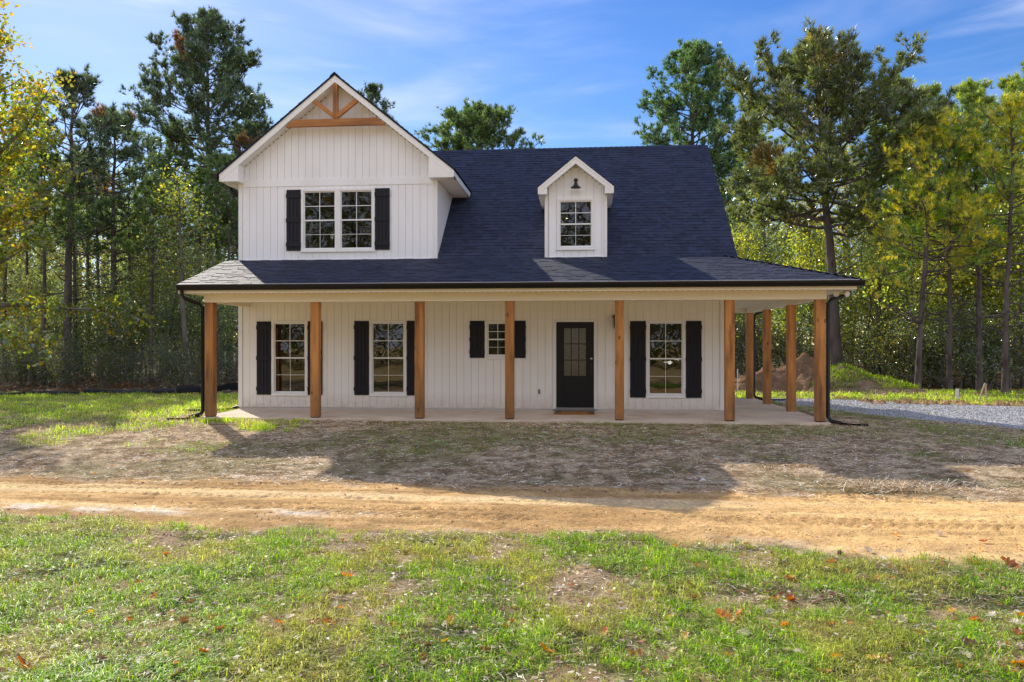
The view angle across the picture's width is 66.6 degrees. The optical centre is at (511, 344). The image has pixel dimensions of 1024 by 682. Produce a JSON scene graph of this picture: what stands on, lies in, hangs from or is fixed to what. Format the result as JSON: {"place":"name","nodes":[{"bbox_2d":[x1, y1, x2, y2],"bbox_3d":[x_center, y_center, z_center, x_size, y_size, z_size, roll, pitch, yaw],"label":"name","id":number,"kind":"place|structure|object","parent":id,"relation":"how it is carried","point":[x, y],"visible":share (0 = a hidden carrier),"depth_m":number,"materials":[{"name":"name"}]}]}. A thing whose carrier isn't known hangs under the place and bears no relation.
{"place":"outdoors","nodes":[
{"label":"outdoors","id":0,"kind":"place"},
{"bbox_2d":[0,348,1023,681],"bbox_3d":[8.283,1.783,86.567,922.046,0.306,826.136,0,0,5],"label":"ground","id":1,"kind":"structure","parent":0,"point":[356,464],"depth_m":10.68,"materials":[{"name":"soil"}]},
{"bbox_2d":[1,346,41,385],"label":"bush","id":2,"kind":"object","parent":1,"relation":"on","point":[19,375],"visible":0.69,"depth_m":31.79,"materials":[{"name":"green plant"}]},
{"bbox_2d":[0,155,52,381],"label":"pine tree","id":3,"kind":"object","parent":1,"relation":"on","point":[5,285],"visible":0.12,"depth_m":35.15,"materials":[{"name":"green plant"}]},
{"bbox_2d":[0,266,59,382],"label":"sapling","id":4,"kind":"object","parent":1,"relation":"on","point":[29,277],"visible":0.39,"depth_m":33.98,"materials":[{"name":"green plant"}]},
{"bbox_2d":[7,237,82,353],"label":"leafy tree","id":5,"kind":"object","parent":1,"relation":"on","point":[41,259],"visible":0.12,"depth_m":44.35,"materials":[{"name":"green plant"}]},
{"bbox_2d":[6,145,84,385],"bbox_3d":[-19.056,-3.257,32.018,2.842,9.959,3.462,0,0,-22],"label":"pine tree","id":6,"kind":"object","parent":1,"relation":"on","point":[61,213],"visible":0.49,"depth_m":31.84,"materials":[{"name":"green plant"}]},
{"bbox_2d":[16,270,92,348],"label":"sapling","id":7,"kind":"object","parent":1,"relation":"on","point":[50,285],"visible":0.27,"depth_m":37.00,"materials":[{"name":"green plant"}]},
{"bbox_2d":[30,334,89,388],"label":"bush","id":8,"kind":"object","parent":1,"relation":"on","point":[61,374],"visible":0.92,"depth_m":29.70,"materials":[{"name":"green plant"}]},
{"bbox_2d":[16,153,121,363],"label":"leafy tree","id":9,"kind":"object","parent":1,"relation":"on","point":[77,260],"visible":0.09,"depth_m":48.81,"materials":[{"name":"green plant"}]},
{"bbox_2d":[28,177,110,380],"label":"pine tree","id":10,"kind":"object","parent":1,"relation":"on","point":[97,247],"visible":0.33,"depth_m":35.89,"materials":[{"name":"green plant"}]},
{"bbox_2d":[32,303,111,380],"bbox_3d":[-20.401,-0.123,36.549,4.483,4.157,3.848,0,0,-9],"label":"bush","id":11,"kind":"object","parent":1,"relation":"on","point":[51,327],"visible":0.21,"depth_m":36.05,"materials":[{"name":"green plant"}]},
{"bbox_2d":[6,61,140,383],"bbox_3d":[-19.149,-5.205,34.231,5.767,13.875,5.216,0,0,24],"label":"pine tree","id":12,"kind":"object","parent":1,"relation":"on","point":[83,88],"visible":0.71,"depth_m":33.83,"materials":[{"name":"green plant"}]},
{"bbox_2d":[0,0,165,374],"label":"leafy tree","id":13,"kind":"object","parent":1,"relation":"on","point":[17,215],"visible":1,"depth_m":26.75,"materials":[{"name":"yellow plant"}]},
{"bbox_2d":[42,321,125,386],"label":"bush","id":14,"kind":"object","parent":1,"relation":"on","point":[77,350],"visible":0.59,"depth_m":31.08,"materials":[{"name":"green plant"}]},
{"bbox_2d":[50,310,117,380],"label":"sapling","id":15,"kind":"object","parent":1,"relation":"on","point":[81,328],"visible":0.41,"depth_m":35.77,"materials":[{"name":"green plant"}]},
{"bbox_2d":[52,158,130,374],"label":"pine tree","id":16,"kind":"object","parent":1,"relation":"on","point":[97,198],"visible":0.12,"depth_m":41.04,"materials":[{"name":"green plant"}]},
{"bbox_2d":[75,342,131,386],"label":"bush","id":17,"kind":"object","parent":1,"relation":"on","point":[100,375],"visible":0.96,"depth_m":30.68,"materials":[{"name":"green plant"}]},
{"bbox_2d":[39,102,186,379],"bbox_3d":[-19.324,-4.903,37.113,6.043,13.275,6.558,0,0,5],"label":"pine tree","id":18,"kind":"object","parent":1,"relation":"on","point":[130,117],"visible":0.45,"depth_m":36.87,"materials":[{"name":"green plant"}]},
{"bbox_2d":[0,391,238,447],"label":"grass","id":19,"kind":"structure","parent":1,"relation":"on","point":[192,404],"depth_m":19.57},
{"bbox_2d":[74,285,170,380],"bbox_3d":[-18.245,-0.453,36.164,4.552,4.918,5.303,0,0,-36],"label":"bush","id":20,"kind":"object","parent":1,"relation":"on","point":[124,344],"visible":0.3,"depth_m":35.70,"materials":[{"name":"green plant"}]},
{"bbox_2d":[57,251,189,381],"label":"sapling","id":21,"kind":"object","parent":1,"relation":"on","point":[124,306],"visible":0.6,"depth_m":34.99,"materials":[{"name":"green plant"}]},
{"bbox_2d":[59,255,190,379],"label":"sapling","id":22,"kind":"object","parent":1,"relation":"on","point":[157,276],"visible":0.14,"depth_m":37.91,"materials":[{"name":"green plant"}]},
{"bbox_2d":[86,167,165,377],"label":"pine tree","id":23,"kind":"object","parent":1,"relation":"on","point":[128,203],"visible":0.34,"depth_m":38.58,"materials":[{"name":"green plant"}]},
{"bbox_2d":[83,387,174,393],"bbox_3d":[-12.977,1.668,26.534,2.920,0.414,0.197,0,0,-9],"label":"silt fence","id":24,"kind":"object","parent":1,"relation":"on","point":[156,391],"visible":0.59,"depth_m":26.49,"materials":[{"name":"fabric"}]},
{"bbox_2d":[78,195,180,331],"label":"sapling","id":25,"kind":"object","parent":1,"relation":"on","point":[131,238],"visible":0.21,"depth_m":39.93,"materials":[{"name":"green plant"}]},
{"bbox_2d":[114,348,160,386],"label":"bush","id":26,"kind":"object","parent":1,"relation":"on","point":[127,370],"visible":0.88,"depth_m":31.19,"materials":[{"name":"green plant"}]},
{"bbox_2d":[103,262,176,368],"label":"sapling","id":27,"kind":"object","parent":1,"relation":"on","point":[142,285],"visible":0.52,"depth_m":36.32,"materials":[{"name":"green plant"}]},
{"bbox_2d":[96,229,188,334],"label":"sapling","id":28,"kind":"object","parent":1,"relation":"on","point":[160,261],"visible":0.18,"depth_m":39.98,"materials":[{"name":"green plant"}]},
{"bbox_2d":[111,173,189,382],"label":"pine tree","id":29,"kind":"object","parent":1,"relation":"on","point":[146,194],"visible":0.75,"depth_m":33.99,"materials":[{"name":"green plant"}]},
{"bbox_2d":[121,334,187,387],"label":"bush","id":30,"kind":"object","parent":1,"relation":"on","point":[163,375],"visible":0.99,"depth_m":29.70,"materials":[{"name":"green plant"}]},
{"bbox_2d":[118,162,202,374],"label":"pine tree","id":31,"kind":"object","parent":1,"relation":"on","point":[166,170],"visible":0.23,"depth_m":41.62,"materials":[{"name":"green plant"}]},
{"bbox_2d":[135,321,200,385],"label":"bush","id":32,"kind":"object","parent":1,"relation":"on","point":[181,358],"visible":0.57,"depth_m":31.81,"materials":[{"name":"green plant"}]},
{"bbox_2d":[116,231,223,380],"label":"sapling","id":33,"kind":"object","parent":1,"relation":"on","point":[176,291],"visible":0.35,"depth_m":35.15,"materials":[{"name":"green plant"}]},
{"bbox_2d":[138,125,204,353],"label":"pine tree","id":34,"kind":"object","parent":1,"relation":"on","point":[183,152],"visible":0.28,"depth_m":48.52,"materials":[{"name":"green plant"}]},
{"bbox_2d":[119,158,233,384],"bbox_3d":[-13.795,-3.021,32.319,4.050,9.509,3.408,0,0,26],"label":"leafy tree","id":35,"kind":"object","parent":1,"relation":"on","point":[178,221],"visible":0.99,"depth_m":32.29,"materials":[{"name":"green plant"}]},
{"bbox_2d":[132,304,228,380],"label":"sapling","id":36,"kind":"object","parent":1,"relation":"on","point":[176,332],"visible":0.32,"depth_m":35.41,"materials":[{"name":"green plant"}]},
{"bbox_2d":[135,288,237,381],"bbox_3d":[-14.888,-0.444,36.277,5.288,4.904,4.539,0,0,-4],"label":"bush","id":37,"kind":"object","parent":1,"relation":"on","point":[174,317],"visible":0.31,"depth_m":35.45,"materials":[{"name":"green plant"}]},
{"bbox_2d":[110,4,273,259],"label":"pine tree","id":38,"kind":"object","parent":1,"relation":"on","point":[210,23],"visible":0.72,"depth_m":48.14,"materials":[{"name":"green plant"}]},
{"bbox_2d":[165,165,237,376],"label":"pine tree","id":39,"kind":"object","parent":1,"relation":"on","point":[198,172],"visible":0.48,"depth_m":38.29,"materials":[{"name":"green plant"}]},
{"bbox_2d":[167,261,237,382],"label":"sapling","id":40,"kind":"object","parent":1,"relation":"on","point":[223,312],"visible":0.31,"depth_m":33.99,"materials":[{"name":"green plant"}]},
{"bbox_2d":[169,217,236,344],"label":"sapling","id":41,"kind":"object","parent":1,"relation":"on","point":[205,246],"visible":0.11,"depth_m":42.14,"materials":[{"name":"green plant"}]},
{"bbox_2d":[182,150,237,361],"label":"pine tree","id":42,"kind":"object","parent":1,"relation":"on","point":[210,161],"visible":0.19,"depth_m":42.31,"materials":[{"name":"green plant"}]},
{"bbox_2d":[189,305,237,381],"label":"bush","id":43,"kind":"object","parent":1,"relation":"on","point":[231,344],"visible":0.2,"depth_m":35.64,"materials":[{"name":"green plant"}]},
{"bbox_2d":[194,152,237,379],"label":"pine tree","id":44,"kind":"object","parent":1,"relation":"on","point":[228,195],"visible":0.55,"depth_m":37.16,"materials":[{"name":"green plant"}]},
{"bbox_2d":[184,415,309,432],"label":"grass","id":45,"kind":"structure","parent":1,"relation":"on","point":[241,421],"depth_m":16.17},
{"bbox_2d":[357,80,399,122],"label":"pine tree","id":46,"kind":"object","parent":1,"relation":"on","point":[372,92],"visible":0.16,"depth_m":52.75,"materials":[{"name":"green plant"}]},
{"bbox_2d":[414,96,544,150],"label":"pine tree","id":47,"kind":"object","parent":1,"relation":"on","point":[479,123],"visible":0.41,"depth_m":52.78,"materials":[{"name":"green plant"}]},
{"bbox_2d":[1,181,1012,366],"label":"woodland","id":48,"kind":"object","parent":1,"relation":"on","point":[739,254],"depth_m":62.57,"materials":[{"name":"green plant"}]},
{"bbox_2d":[0,508,1023,681],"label":"grass","id":49,"kind":"structure","parent":1,"relation":"on","point":[502,636],"depth_m":4.90,"materials":[{"name":"plant"}]},
{"bbox_2d":[0,503,1023,681],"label":"straw","id":50,"kind":"object","parent":49,"relation":"on","point":[446,627],"visible":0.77,"depth_m":5.12,"materials":[{"name":"plant"}]},
{"bbox_2d":[0,498,1023,681],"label":"leaf litter","id":51,"kind":"object","parent":49,"relation":"on","point":[493,646],"visible":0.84,"depth_m":5.11,"materials":[{"name":"plant"}]},
{"bbox_2d":[0,413,1023,503],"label":"straw","id":52,"kind":"object","parent":1,"relation":"on","point":[665,456],"visible":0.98,"depth_m":12.79,"materials":[{"name":"plant"}]},
{"bbox_2d":[0,372,1023,399],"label":"leaf litter","id":53,"kind":"object","parent":1,"relation":"on","point":[90,379],"visible":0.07,"depth_m":30.21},
{"bbox_2d":[2,413,1023,498],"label":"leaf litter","id":54,"kind":"object","parent":1,"relation":"on","point":[633,483],"visible":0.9,"depth_m":12.54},
{"bbox_2d":[176,72,865,424],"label":"house","id":55,"kind":"structure","parent":1,"relation":"on","point":[384,267],"depth_m":18.79,"materials":[{"name":"white wood"}]},
{"bbox_2d":[271,320,307,395],"bbox_3d":[-5.462,0.329,19.181,0.934,1.848,0.096,0,0,5],"label":"window","id":56,"kind":"structure","parent":55,"relation":"in","point":[273,323],"depth_m":19.17,"materials":[{"name":"plastic"}]},
{"bbox_2d":[300,188,337,251],"bbox_3d":[-4.713,-3.043,19.113,0.939,1.554,0.096,0,0,5],"label":"window","id":57,"kind":"structure","parent":55,"relation":"in","point":[303,222],"depth_m":19.10,"materials":[{"name":"plastic"}]},
{"bbox_2d":[337,188,374,251],"bbox_3d":[-3.795,-3.043,19.030,0.939,1.554,0.096,0,0,5],"label":"window","id":58,"kind":"structure","parent":55,"relation":"in","point":[362,249],"depth_m":19.01,"materials":[{"name":"plastic"}]},
{"bbox_2d":[369,320,406,396],"bbox_3d":[-3.009,0.329,18.959,0.937,1.848,0.096,0,0,5],"label":"window","id":59,"kind":"structure","parent":55,"relation":"in","point":[371,359],"depth_m":18.95,"materials":[{"name":"plastic"}]},
{"bbox_2d":[484,320,504,358],"bbox_3d":[-0.341,-0.122,18.719,0.636,0.927,0.096,0,0,5],"label":"window","id":60,"kind":"structure","parent":55,"relation":"in","point":[487,356],"depth_m":18.70,"materials":[{"name":"plastic"}]},
{"bbox_2d":[556,322,593,406],"bbox_3d":[1.499,0.474,18.540,0.890,2.026,0.113,0,0,5],"label":"door","id":61,"kind":"structure","parent":55,"relation":"in","point":[574,340],"depth_m":18.56,"materials":[{"name":"black paint"}]},
{"bbox_2d":[556,198,594,249],"bbox_3d":[1.515,-2.865,18.551,0.911,1.233,0.096,0,0,5],"label":"window","id":62,"kind":"structure","parent":55,"relation":"in","point":[559,200],"depth_m":18.53,"materials":[{"name":"plastic"}]},
{"bbox_2d":[646,320,685,397],"bbox_3d":[3.618,0.334,18.361,0.933,1.838,0.096,0,0,5],"label":"window","id":63,"kind":"structure","parent":55,"relation":"in","point":[683,322],"depth_m":18.34,"materials":[{"name":"plastic"}]},
{"bbox_2d":[145,418,1023,461],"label":"grass","id":64,"kind":"structure","parent":1,"relation":"on","point":[628,426],"depth_m":14.41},
{"bbox_2d":[632,37,766,225],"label":"pine tree","id":65,"kind":"object","parent":1,"relation":"on","point":[689,53],"visible":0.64,"depth_m":48.08,"materials":[{"name":"green plant"}]},
{"bbox_2d":[730,218,785,375],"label":"sapling","id":66,"kind":"object","parent":1,"relation":"on","point":[738,241],"visible":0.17,"depth_m":36.93,"materials":[{"name":"green plant"}]},
{"bbox_2d":[718,99,802,370],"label":"pine tree","id":67,"kind":"object","parent":1,"relation":"on","point":[776,140],"visible":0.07,"depth_m":48.82,"materials":[{"name":"green plant"}]},
{"bbox_2d":[735,314,812,374],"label":"bush","id":68,"kind":"object","parent":1,"relation":"on","point":[758,363],"visible":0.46,"depth_m":33.55,"materials":[{"name":"green plant"}]},
{"bbox_2d":[735,353,813,392],"bbox_3d":[10.245,1.022,28.695,6.240,1.478,4.160,0,0,5],"label":"dirt pile","id":69,"kind":"object","parent":1,"relation":"on","point":[805,368],"visible":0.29,"depth_m":28.00,"materials":[{"name":"soil"}]},
{"bbox_2d":[723,154,841,325],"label":"leafy tree","id":70,"kind":"object","parent":1,"relation":"on","point":[777,241],"visible":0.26,"depth_m":41.25,"materials":[{"name":"green plant"}]},
{"bbox_2d":[757,305,857,365],"bbox_3d":[12.655,-0.090,33.313,4.428,3.954,3.658,0,0,-43],"label":"bush","id":71,"kind":"object","parent":1,"relation":"on","point":[802,328],"visible":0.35,"depth_m":33.09,"materials":[{"name":"green plant"}]},
{"bbox_2d":[758,214,858,355],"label":"sapling","id":72,"kind":"object","parent":1,"relation":"on","point":[813,246],"visible":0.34,"depth_m":36.27,"materials":[{"name":"green plant"}]},
{"bbox_2d":[714,15,957,366],"bbox_3d":[12.907,-5.645,31.940,9.230,14.786,10.808,0,0,23],"label":"pine tree","id":73,"kind":"object","parent":1,"relation":"on","point":[814,57],"visible":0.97,"depth_m":30.45,"materials":[{"name":"green plant"}]},
{"bbox_2d":[812,226,876,368],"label":"leafy tree","id":74,"kind":"object","parent":1,"relation":"on","point":[851,270],"visible":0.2,"depth_m":42.84,"materials":[{"name":"green plant"}]},
{"bbox_2d":[800,134,892,364],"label":"leafy tree","id":75,"kind":"object","parent":1,"relation":"on","point":[839,228],"visible":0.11,"depth_m":49.31,"materials":[{"name":"green plant"}]},
{"bbox_2d":[778,250,924,369],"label":"sapling","id":76,"kind":"object","parent":1,"relation":"on","point":[853,308],"visible":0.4,"depth_m":35.02,"materials":[{"name":"green plant"}]},
{"bbox_2d":[804,362,928,393],"bbox_3d":[12.373,1.147,28.001,5.980,1.226,4.680,0,0,5],"label":"grassy mound","id":77,"kind":"object","parent":1,"relation":"on","point":[846,377],"visible":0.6,"depth_m":27.14,"materials":[{"name":"plant"}]},
{"bbox_2d":[735,388,1023,404],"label":"grass","id":78,"kind":"structure","parent":1,"relation":"on","point":[1006,396],"depth_m":24.89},
{"bbox_2d":[831,125,935,375],"bbox_3d":[15.568,-3.775,32.653,3.833,11.026,3.146,0,0,-16],"label":"pine tree","id":79,"kind":"object","parent":1,"relation":"on","point":[889,183],"visible":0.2,"depth_m":32.66,"materials":[{"name":"green plant"}]},
{"bbox_2d":[840,304,930,379],"bbox_3d":[15.564,-0.126,32.794,3.732,4.033,4.517,0,0,-28],"label":"bush","id":80,"kind":"object","parent":1,"relation":"on","point":[874,327],"visible":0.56,"depth_m":32.50,"materials":[{"name":"green plant"}]},
{"bbox_2d":[837,204,945,377],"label":"sapling","id":81,"kind":"object","parent":1,"relation":"on","point":[857,270],"visible":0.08,"depth_m":35.44,"materials":[{"name":"green plant"}]},
{"bbox_2d":[773,399,1023,448],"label":"grass","id":82,"kind":"structure","parent":1,"relation":"on","point":[863,415],"depth_m":15.62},
{"bbox_2d":[774,398,1023,428],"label":"gravel drive","id":83,"kind":"structure","parent":1,"relation":"on","point":[946,410],"depth_m":19.06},
{"bbox_2d":[810,475,1004,495],"bbox_3d":[5.048,1.795,10.045,2.396,0.170,1.336,0,0,5],"label":"straw","id":84,"kind":"object","parent":1,"relation":"on","point":[883,484],"visible":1,"depth_m":9.96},
{"bbox_2d":[857,316,965,386],"bbox_3d":[15.783,0.168,31.179,3.821,3.412,3.157,0,0,-3],"label":"bush","id":85,"kind":"object","parent":1,"relation":"on","point":[901,356],"visible":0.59,"depth_m":31.11,"materials":[{"name":"green plant"}]},
{"bbox_2d":[847,180,1000,382],"bbox_3d":[16.018,-2.582,30.934,4.907,8.657,5.494,0,0,0],"label":"sapling","id":86,"kind":"object","parent":1,"relation":"on","point":[912,278],"visible":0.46,"depth_m":31.07,"materials":[{"name":"green plant"}]},
{"bbox_2d":[861,293,990,387],"bbox_3d":[16.150,-0.135,30.669,4.516,4.188,3.877,0,0,27],"label":"bush","id":87,"kind":"object","parent":1,"relation":"on","point":[908,359],"visible":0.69,"depth_m":30.44,"materials":[{"name":"green plant"}]},
{"bbox_2d":[891,321,971,386],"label":"bush","id":88,"kind":"object","parent":1,"relation":"on","point":[939,384],"visible":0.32,"depth_m":30.88,"materials":[{"name":"green plant"}]},
{"bbox_2d":[860,105,1010,388],"bbox_3d":[14.890,-3.403,27.500,5.307,10.254,4.306,0,0,5],"label":"pine tree","id":89,"kind":"object","parent":1,"relation":"on","point":[937,138],"visible":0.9,"depth_m":27.38,"materials":[{"name":"green plant"}]},
{"bbox_2d":[887,213,986,380],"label":"sapling","id":90,"kind":"object","parent":1,"relation":"on","point":[938,277],"visible":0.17,"depth_m":33.09,"materials":[{"name":"green plant"}]},
{"bbox_2d":[858,398,1023,405],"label":"soil clods","id":91,"kind":"object","parent":1,"relation":"on","point":[943,402],"visible":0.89,"depth_m":21.96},
{"bbox_2d":[872,124,1023,390],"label":"pine tree","id":92,"kind":"object","parent":1,"relation":"on","point":[950,329],"visible":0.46,"depth_m":28.60,"materials":[{"name":"green plant"}]},
{"bbox_2d":[898,299,1020,389],"bbox_3d":[16.895,0.007,29.818,4.166,3.863,3.576,0,0,21],"label":"bush","id":93,"kind":"object","parent":1,"relation":"on","point":[938,340],"visible":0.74,"depth_m":29.61,"materials":[{"name":"green plant"}]},
{"bbox_2d":[915,225,1014,384],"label":"sapling","id":94,"kind":"object","parent":1,"relation":"on","point":[964,380],"visible":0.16,"depth_m":32.82,"materials":[{"name":"green plant"}]},
{"bbox_2d":[915,303,1023,387],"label":"bush","id":95,"kind":"object","parent":1,"relation":"on","point":[972,380],"visible":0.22,"depth_m":30.73,"materials":[{"name":"green plant"}]},
{"bbox_2d":[926,87,1023,391],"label":"pine tree","id":96,"kind":"object","parent":1,"relation":"on","point":[971,98],"visible":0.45,"depth_m":28.02,"materials":[{"name":"green plant"}]},
{"bbox_2d":[929,278,1023,388],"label":"bush","id":97,"kind":"object","parent":1,"relation":"on","point":[987,351],"visible":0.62,"depth_m":29.57,"materials":[{"name":"green plant"}]},
{"bbox_2d":[929,166,1023,385],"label":"sapling","id":98,"kind":"object","parent":1,"relation":"on","point":[1002,262],"visible":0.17,"depth_m":31.25,"materials":[{"name":"green plant"}]},
{"bbox_2d":[932,181,1022,384],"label":"sapling","id":99,"kind":"object","parent":1,"relation":"on","point":[974,282],"visible":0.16,"depth_m":32.05,"materials":[{"name":"green plant"}]},
{"bbox_2d":[942,90,1023,393],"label":"pine tree","id":100,"kind":"object","parent":1,"relation":"on","point":[1012,107],"visible":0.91,"depth_m":26.50,"materials":[{"name":"green plant"}]},
{"bbox_2d":[950,76,1018,374],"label":"pine tree","id":101,"kind":"object","parent":1,"relation":"on","point":[968,86],"visible":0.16,"depth_m":43.53,"materials":[{"name":"green plant"}]},
{"bbox_2d":[952,317,1023,388],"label":"bush","id":102,"kind":"object","parent":1,"relation":"on","point":[1018,349],"visible":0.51,"depth_m":29.75,"materials":[{"name":"green plant"}]},
{"bbox_2d":[954,193,1023,387],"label":"sapling","id":103,"kind":"object","parent":1,"relation":"on","point":[1020,229],"visible":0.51,"depth_m":30.57,"materials":[{"name":"green plant"}]},
{"bbox_2d":[961,70,1023,379],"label":"pine tree","id":104,"kind":"object","parent":1,"relation":"on","point":[1004,82],"visible":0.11,"depth_m":37.89,"materials":[{"name":"green plant"}]},
{"bbox_2d":[989,60,1023,252],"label":"pine tree","id":105,"kind":"object","parent":1,"relation":"on","point":[1013,85],"visible":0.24,"depth_m":32.81,"materials":[{"name":"green plant"}]},
{"bbox_2d":[0,475,1023,564],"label":"dirt road","id":106,"kind":"structure","parent":0,"point":[686,513],"depth_m":8.14,"materials":[{"name":"soil"}]},
{"bbox_2d":[25,476,1020,557],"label":"pebbles","id":107,"kind":"object","parent":106,"relation":"on","point":[596,513],"visible":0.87,"depth_m":8.12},
{"bbox_2d":[0,0,1023,347],"label":"sky","id":108,"kind":"structure","parent":0,"point":[574,73],"materials":[{"name":"blue"}]},
{"bbox_2d":[753,397,1023,428],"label":"gravel","id":109,"kind":"structure","parent":0,"point":[838,405],"depth_m":19.52,"materials":[{"name":"gravel"}]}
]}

